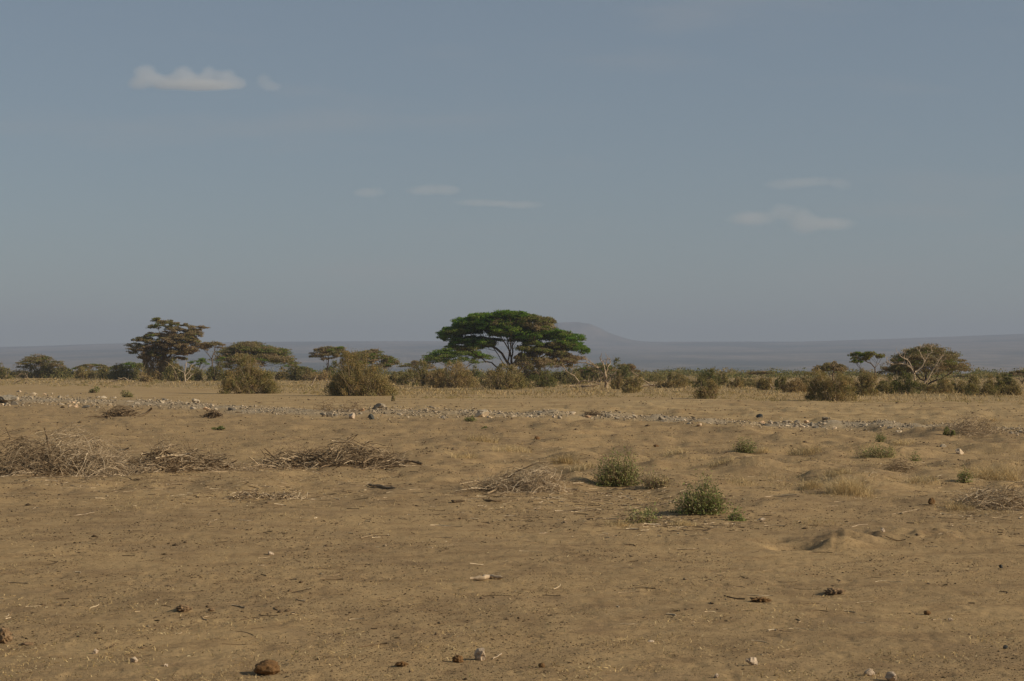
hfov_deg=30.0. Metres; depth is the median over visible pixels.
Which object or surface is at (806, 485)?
grass tuft
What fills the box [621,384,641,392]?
bush
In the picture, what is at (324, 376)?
bush
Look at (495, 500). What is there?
fallen stick
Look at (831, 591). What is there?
soil clod
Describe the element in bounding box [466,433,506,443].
grass tuft
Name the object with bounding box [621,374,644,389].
bush
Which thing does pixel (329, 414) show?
rock
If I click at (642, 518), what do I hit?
shrub
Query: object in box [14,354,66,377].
acacia tree
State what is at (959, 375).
acacia tree
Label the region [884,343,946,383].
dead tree
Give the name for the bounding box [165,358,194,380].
bush
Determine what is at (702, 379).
bush
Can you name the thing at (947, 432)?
shrub
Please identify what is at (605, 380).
dead tree
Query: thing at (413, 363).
acacia tree
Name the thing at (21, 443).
brush pile
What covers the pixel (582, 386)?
fallen tree
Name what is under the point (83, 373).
bush
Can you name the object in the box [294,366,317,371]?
acacia tree
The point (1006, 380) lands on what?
bush
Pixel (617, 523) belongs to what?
grass tuft
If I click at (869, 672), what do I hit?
stone
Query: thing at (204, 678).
dry stubble
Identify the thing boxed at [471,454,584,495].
brush pile
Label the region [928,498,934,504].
dung ball
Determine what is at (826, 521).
dry straw
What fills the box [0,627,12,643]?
soil clod
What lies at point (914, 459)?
shrub
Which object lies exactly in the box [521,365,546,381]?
bush
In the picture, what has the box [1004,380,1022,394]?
bush
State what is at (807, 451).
grass tuft
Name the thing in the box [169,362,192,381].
dead tree
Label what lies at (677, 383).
bush
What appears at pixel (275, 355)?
acacia tree
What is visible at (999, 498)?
brush pile
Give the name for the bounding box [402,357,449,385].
bush
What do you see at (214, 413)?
brush pile
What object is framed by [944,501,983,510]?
grass tuft
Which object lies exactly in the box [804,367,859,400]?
thicket
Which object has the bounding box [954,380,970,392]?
bush
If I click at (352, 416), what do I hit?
rock
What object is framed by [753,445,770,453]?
grass tuft
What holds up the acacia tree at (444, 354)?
on the ground at (1004, 352)
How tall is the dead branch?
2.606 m
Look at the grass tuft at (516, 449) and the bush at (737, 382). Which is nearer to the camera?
the grass tuft at (516, 449)
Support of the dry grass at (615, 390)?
on the ground at (1004, 352)
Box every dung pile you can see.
[395,661,408,666]
[750,597,771,602]
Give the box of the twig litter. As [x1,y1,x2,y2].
[0,420,1023,661]
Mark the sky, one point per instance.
(243, 170)
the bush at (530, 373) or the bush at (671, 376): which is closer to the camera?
the bush at (671, 376)
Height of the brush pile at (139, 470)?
0.454 m
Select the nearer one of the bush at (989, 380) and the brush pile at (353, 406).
the brush pile at (353, 406)
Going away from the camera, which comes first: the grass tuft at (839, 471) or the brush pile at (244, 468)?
the grass tuft at (839, 471)
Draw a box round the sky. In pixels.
[0,0,1023,346]
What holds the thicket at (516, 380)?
on the ground at (1004, 352)
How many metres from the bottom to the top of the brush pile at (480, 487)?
0.476 m
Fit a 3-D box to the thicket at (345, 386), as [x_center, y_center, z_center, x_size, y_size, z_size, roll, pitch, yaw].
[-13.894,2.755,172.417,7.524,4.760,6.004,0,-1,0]
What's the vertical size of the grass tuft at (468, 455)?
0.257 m
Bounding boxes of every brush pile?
[0,418,173,479]
[0,427,85,478]
[84,402,151,417]
[88,455,170,475]
[127,433,197,473]
[131,441,241,472]
[181,459,278,471]
[200,406,222,418]
[222,487,307,500]
[248,434,422,470]
[252,431,307,462]
[311,399,369,412]
[454,470,533,494]
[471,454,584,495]
[580,409,601,416]
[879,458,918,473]
[943,474,1023,512]
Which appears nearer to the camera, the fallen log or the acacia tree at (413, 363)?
the fallen log
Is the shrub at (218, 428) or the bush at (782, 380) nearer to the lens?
the shrub at (218, 428)
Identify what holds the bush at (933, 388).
on the ground at (1004, 352)
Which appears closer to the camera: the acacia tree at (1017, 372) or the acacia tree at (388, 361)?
the acacia tree at (1017, 372)
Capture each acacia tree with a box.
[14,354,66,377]
[72,363,109,374]
[108,361,142,370]
[123,317,210,379]
[187,358,209,370]
[196,341,225,366]
[205,341,303,371]
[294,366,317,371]
[309,346,357,379]
[342,349,401,373]
[396,360,435,368]
[420,347,495,372]
[435,309,590,375]
[511,353,566,374]
[574,362,622,382]
[619,363,639,372]
[746,370,773,377]
[811,361,848,385]
[847,351,884,379]
[875,363,910,378]
[880,343,975,387]
[953,374,972,377]
[1004,369,1023,383]
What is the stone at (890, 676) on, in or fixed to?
on the ground at (1004, 352)
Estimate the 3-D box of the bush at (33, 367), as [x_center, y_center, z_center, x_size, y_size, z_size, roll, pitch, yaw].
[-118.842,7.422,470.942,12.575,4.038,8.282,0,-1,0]
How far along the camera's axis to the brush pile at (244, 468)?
44.96 m
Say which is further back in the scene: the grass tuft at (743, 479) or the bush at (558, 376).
the bush at (558, 376)
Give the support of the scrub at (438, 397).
on the ground at (1004, 352)
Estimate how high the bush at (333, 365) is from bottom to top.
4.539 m
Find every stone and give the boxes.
[130,657,137,662]
[474,648,485,660]
[746,657,757,664]
[864,669,874,675]
[885,671,895,680]
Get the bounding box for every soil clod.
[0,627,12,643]
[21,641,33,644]
[176,604,192,611]
[824,588,846,594]
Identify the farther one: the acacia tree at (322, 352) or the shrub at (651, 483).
the acacia tree at (322, 352)
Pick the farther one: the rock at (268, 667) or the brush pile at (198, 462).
the brush pile at (198, 462)
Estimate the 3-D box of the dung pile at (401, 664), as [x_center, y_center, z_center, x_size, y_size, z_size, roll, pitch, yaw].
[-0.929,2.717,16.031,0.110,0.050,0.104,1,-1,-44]
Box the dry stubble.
[0,519,1022,680]
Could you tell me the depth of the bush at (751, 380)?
265.19 m
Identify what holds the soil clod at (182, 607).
on the ground at (1004, 352)
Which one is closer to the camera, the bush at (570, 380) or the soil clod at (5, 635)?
the soil clod at (5, 635)
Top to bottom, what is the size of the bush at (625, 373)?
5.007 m
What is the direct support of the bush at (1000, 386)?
on the ground at (1004, 352)
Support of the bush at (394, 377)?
on the ground at (1004, 352)
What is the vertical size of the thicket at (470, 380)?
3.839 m
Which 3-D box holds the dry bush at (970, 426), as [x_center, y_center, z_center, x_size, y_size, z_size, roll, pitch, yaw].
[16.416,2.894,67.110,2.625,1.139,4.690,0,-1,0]
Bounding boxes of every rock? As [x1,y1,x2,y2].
[0,395,16,402]
[326,412,332,416]
[349,413,354,418]
[374,403,385,407]
[475,410,488,416]
[955,448,963,453]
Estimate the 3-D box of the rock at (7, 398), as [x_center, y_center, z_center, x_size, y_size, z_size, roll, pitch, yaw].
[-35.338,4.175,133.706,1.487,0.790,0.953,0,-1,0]
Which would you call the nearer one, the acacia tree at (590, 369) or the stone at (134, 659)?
the stone at (134, 659)
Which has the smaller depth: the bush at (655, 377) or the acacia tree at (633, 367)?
the bush at (655, 377)
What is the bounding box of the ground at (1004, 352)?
[0,322,1023,680]
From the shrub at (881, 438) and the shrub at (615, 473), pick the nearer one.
the shrub at (615, 473)
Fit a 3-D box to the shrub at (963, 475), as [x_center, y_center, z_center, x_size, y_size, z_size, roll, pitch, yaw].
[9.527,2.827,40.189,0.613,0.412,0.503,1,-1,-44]
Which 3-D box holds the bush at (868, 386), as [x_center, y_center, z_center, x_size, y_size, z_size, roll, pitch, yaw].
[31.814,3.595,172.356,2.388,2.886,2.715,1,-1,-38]
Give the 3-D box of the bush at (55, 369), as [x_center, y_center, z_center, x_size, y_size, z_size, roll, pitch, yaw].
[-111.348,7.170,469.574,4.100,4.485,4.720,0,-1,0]
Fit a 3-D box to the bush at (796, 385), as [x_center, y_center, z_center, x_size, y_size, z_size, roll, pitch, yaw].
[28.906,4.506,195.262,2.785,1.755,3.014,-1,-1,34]
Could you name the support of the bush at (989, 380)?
on the ground at (1004, 352)
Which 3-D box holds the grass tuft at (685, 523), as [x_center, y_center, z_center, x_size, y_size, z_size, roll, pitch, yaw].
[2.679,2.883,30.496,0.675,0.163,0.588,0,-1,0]
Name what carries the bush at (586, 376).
on the ground at (1004, 352)
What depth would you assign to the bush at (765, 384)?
217.50 m
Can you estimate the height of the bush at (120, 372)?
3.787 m
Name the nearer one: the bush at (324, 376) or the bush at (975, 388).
the bush at (975, 388)
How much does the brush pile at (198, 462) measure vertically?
0.776 m
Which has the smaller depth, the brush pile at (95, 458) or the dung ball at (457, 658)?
the dung ball at (457, 658)
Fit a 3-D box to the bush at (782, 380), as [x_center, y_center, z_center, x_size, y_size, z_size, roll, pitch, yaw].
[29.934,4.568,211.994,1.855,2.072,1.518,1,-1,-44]
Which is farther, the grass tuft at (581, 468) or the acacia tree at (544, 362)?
the acacia tree at (544, 362)
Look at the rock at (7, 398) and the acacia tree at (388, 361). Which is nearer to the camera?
the rock at (7, 398)
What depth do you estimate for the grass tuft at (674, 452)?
54.94 m
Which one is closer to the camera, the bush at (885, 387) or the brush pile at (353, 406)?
the brush pile at (353, 406)
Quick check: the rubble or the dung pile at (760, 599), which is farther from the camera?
the rubble
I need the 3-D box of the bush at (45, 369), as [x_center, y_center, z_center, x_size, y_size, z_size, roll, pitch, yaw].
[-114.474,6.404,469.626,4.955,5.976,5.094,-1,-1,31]
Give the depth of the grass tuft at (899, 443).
61.47 m
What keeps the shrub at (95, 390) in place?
on the ground at (1004, 352)
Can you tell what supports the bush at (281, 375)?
on the ground at (1004, 352)
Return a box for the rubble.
[0,390,1023,433]
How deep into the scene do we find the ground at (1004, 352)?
27.93 m
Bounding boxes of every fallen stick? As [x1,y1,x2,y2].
[451,500,464,502]
[483,499,501,501]
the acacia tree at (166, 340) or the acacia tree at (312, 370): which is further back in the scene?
the acacia tree at (312, 370)
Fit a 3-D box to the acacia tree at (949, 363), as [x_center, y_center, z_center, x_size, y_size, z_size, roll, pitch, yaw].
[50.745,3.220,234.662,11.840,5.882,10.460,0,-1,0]
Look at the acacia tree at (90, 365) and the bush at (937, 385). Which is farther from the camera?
the acacia tree at (90, 365)
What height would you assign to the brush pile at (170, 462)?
0.921 m
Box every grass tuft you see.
[451,452,476,458]
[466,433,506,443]
[489,443,533,452]
[546,452,583,464]
[566,460,594,471]
[605,518,634,527]
[662,447,686,456]
[662,517,696,525]
[705,456,735,466]
[719,475,760,485]
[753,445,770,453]
[784,443,826,455]
[796,475,827,490]
[808,469,883,496]
[822,461,852,476]
[885,438,918,445]
[902,473,941,484]
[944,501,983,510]
[953,460,1023,480]
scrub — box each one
[0,377,1023,404]
[7,366,1023,382]
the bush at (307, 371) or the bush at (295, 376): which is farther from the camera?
the bush at (307, 371)
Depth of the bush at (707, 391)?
154.25 m
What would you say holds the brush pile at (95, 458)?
on the ground at (1004, 352)
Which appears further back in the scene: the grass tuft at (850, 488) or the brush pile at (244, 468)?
the brush pile at (244, 468)
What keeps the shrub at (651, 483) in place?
on the ground at (1004, 352)
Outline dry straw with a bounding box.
[105,407,1023,526]
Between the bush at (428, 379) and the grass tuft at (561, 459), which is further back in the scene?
the bush at (428, 379)
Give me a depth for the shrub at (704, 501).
32.19 m
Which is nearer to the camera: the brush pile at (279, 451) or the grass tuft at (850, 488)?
the grass tuft at (850, 488)
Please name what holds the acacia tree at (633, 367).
on the ground at (1004, 352)
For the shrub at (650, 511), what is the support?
on the ground at (1004, 352)
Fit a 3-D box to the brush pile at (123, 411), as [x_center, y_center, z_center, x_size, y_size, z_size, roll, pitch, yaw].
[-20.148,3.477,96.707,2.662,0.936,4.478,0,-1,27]
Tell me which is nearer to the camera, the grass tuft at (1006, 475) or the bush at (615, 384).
the grass tuft at (1006, 475)
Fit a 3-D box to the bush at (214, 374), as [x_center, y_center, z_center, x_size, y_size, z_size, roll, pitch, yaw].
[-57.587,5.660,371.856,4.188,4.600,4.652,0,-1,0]
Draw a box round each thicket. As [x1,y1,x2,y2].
[218,350,281,393]
[321,347,398,395]
[429,359,480,387]
[477,360,530,389]
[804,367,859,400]
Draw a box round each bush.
[0,361,12,378]
[9,363,50,377]
[38,356,56,377]
[50,363,64,377]
[60,366,79,377]
[72,365,96,378]
[96,365,109,378]
[106,363,140,379]
[127,363,146,379]
[138,372,153,381]
[158,367,180,380]
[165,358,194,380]
[187,365,205,380]
[205,358,224,380]
[274,366,289,379]
[280,364,305,380]
[301,370,331,380]
[304,366,311,379]
[319,360,345,379]
[387,370,402,383]
[391,371,411,384]
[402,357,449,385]
[423,371,437,385]
[466,365,483,381]
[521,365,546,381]
[524,369,560,386]
[550,367,574,381]
[557,370,586,384]
[580,364,599,381]
[601,357,632,381]
[609,371,628,388]
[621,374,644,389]
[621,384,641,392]
[641,371,666,381]
[655,374,688,387]
[667,371,688,385]
[688,368,724,387]
[689,378,720,398]
[715,371,730,384]
[726,376,743,387]
[739,377,761,386]
[740,376,756,383]
[753,376,773,389]
[774,372,787,389]
[779,377,808,392]
[800,372,811,390]
[851,364,879,395]
[875,376,906,392]
[881,380,893,393]
[888,370,921,393]
[915,379,929,390]
[924,377,955,393]
[935,377,949,388]
[939,408,1019,439]
[950,380,964,391]
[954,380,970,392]
[963,375,998,394]
[984,373,994,393]
[993,374,1009,394]
[998,373,1018,387]
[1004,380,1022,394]
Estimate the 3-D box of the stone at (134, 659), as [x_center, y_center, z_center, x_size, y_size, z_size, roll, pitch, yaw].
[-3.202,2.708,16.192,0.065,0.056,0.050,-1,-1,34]
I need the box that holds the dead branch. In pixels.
[13,373,27,383]
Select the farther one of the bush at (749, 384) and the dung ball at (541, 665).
the bush at (749, 384)
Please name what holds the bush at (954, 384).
on the ground at (1004, 352)
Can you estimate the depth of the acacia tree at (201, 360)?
519.21 m
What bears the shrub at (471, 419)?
on the ground at (1004, 352)
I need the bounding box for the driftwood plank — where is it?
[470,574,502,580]
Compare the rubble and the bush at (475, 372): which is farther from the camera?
the bush at (475, 372)
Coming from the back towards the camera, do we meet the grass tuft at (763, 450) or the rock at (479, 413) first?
the rock at (479, 413)
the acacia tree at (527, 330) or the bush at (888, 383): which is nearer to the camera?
the bush at (888, 383)
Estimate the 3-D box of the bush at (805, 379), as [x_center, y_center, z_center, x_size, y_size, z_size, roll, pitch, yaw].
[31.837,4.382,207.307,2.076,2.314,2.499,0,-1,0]
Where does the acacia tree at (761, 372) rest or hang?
on the ground at (1004, 352)
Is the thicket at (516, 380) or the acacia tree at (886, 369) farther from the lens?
the acacia tree at (886, 369)
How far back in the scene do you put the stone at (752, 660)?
16.04 m
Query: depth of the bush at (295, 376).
375.74 m
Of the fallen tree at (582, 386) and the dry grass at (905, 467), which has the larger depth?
the fallen tree at (582, 386)
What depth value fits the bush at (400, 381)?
279.60 m
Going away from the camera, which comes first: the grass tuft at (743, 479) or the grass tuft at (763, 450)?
the grass tuft at (743, 479)
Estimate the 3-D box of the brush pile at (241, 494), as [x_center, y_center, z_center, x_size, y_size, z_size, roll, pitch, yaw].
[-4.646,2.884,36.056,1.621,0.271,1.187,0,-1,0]
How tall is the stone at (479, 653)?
0.117 m
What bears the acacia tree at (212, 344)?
on the ground at (1004, 352)
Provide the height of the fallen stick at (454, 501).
0.058 m
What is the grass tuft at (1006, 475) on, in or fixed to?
on the ground at (1004, 352)
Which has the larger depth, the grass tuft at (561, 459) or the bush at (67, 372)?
the bush at (67, 372)
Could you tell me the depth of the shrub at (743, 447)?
55.31 m
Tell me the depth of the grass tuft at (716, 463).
47.53 m
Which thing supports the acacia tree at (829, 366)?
on the ground at (1004, 352)
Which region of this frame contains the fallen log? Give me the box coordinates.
[368,484,395,488]
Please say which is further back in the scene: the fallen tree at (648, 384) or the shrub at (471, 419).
the fallen tree at (648, 384)
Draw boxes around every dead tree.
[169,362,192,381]
[580,353,616,387]
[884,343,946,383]
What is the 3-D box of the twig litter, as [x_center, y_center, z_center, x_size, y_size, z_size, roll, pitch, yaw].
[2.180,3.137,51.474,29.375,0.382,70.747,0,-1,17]
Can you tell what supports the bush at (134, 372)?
on the ground at (1004, 352)
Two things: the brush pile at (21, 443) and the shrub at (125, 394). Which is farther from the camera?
the shrub at (125, 394)
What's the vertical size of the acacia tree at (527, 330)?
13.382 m
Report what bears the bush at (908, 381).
on the ground at (1004, 352)
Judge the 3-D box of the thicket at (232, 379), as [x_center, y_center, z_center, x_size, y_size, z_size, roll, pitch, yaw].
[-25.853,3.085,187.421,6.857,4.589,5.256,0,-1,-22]
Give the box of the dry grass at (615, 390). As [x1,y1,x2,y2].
[0,377,1023,402]
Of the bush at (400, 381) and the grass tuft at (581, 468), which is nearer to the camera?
the grass tuft at (581, 468)
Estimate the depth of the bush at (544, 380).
245.93 m
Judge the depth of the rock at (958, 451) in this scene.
56.38 m
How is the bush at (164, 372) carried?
on the ground at (1004, 352)
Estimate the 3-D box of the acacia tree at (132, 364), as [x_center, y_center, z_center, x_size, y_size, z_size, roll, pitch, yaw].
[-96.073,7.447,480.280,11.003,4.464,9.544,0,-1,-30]
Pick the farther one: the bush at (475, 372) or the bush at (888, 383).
the bush at (475, 372)
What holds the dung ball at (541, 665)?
on the ground at (1004, 352)
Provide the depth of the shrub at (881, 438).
63.64 m
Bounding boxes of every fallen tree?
[562,364,600,387]
[631,371,667,386]
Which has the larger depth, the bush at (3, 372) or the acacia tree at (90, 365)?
the acacia tree at (90, 365)
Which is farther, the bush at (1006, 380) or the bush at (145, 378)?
the bush at (145, 378)
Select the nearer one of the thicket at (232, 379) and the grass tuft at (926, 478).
the grass tuft at (926, 478)
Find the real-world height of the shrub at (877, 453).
0.620 m
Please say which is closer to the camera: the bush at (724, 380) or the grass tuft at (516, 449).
the grass tuft at (516, 449)
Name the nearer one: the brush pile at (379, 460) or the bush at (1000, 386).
the brush pile at (379, 460)
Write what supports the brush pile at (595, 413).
on the ground at (1004, 352)
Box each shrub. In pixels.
[88,386,99,392]
[120,390,132,396]
[211,426,224,429]
[463,415,476,421]
[587,443,652,486]
[617,506,661,523]
[637,464,678,488]
[639,502,657,516]
[662,469,732,514]
[723,505,746,520]
[731,433,758,452]
[845,443,900,457]
[874,432,886,441]
[908,450,920,460]
[942,426,955,436]
[955,465,975,482]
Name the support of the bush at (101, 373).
on the ground at (1004, 352)
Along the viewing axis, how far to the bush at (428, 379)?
250.67 m
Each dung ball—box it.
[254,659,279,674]
[452,655,462,662]
[538,663,544,667]
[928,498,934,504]
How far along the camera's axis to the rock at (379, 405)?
117.16 m
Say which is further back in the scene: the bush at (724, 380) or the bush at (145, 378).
the bush at (145, 378)
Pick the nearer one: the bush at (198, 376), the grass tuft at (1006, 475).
the grass tuft at (1006, 475)
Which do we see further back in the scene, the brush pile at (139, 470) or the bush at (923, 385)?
the bush at (923, 385)
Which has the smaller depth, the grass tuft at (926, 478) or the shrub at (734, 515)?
the shrub at (734, 515)
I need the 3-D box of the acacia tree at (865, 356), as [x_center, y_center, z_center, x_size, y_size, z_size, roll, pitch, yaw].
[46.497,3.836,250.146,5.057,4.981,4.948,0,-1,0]
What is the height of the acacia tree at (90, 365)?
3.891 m

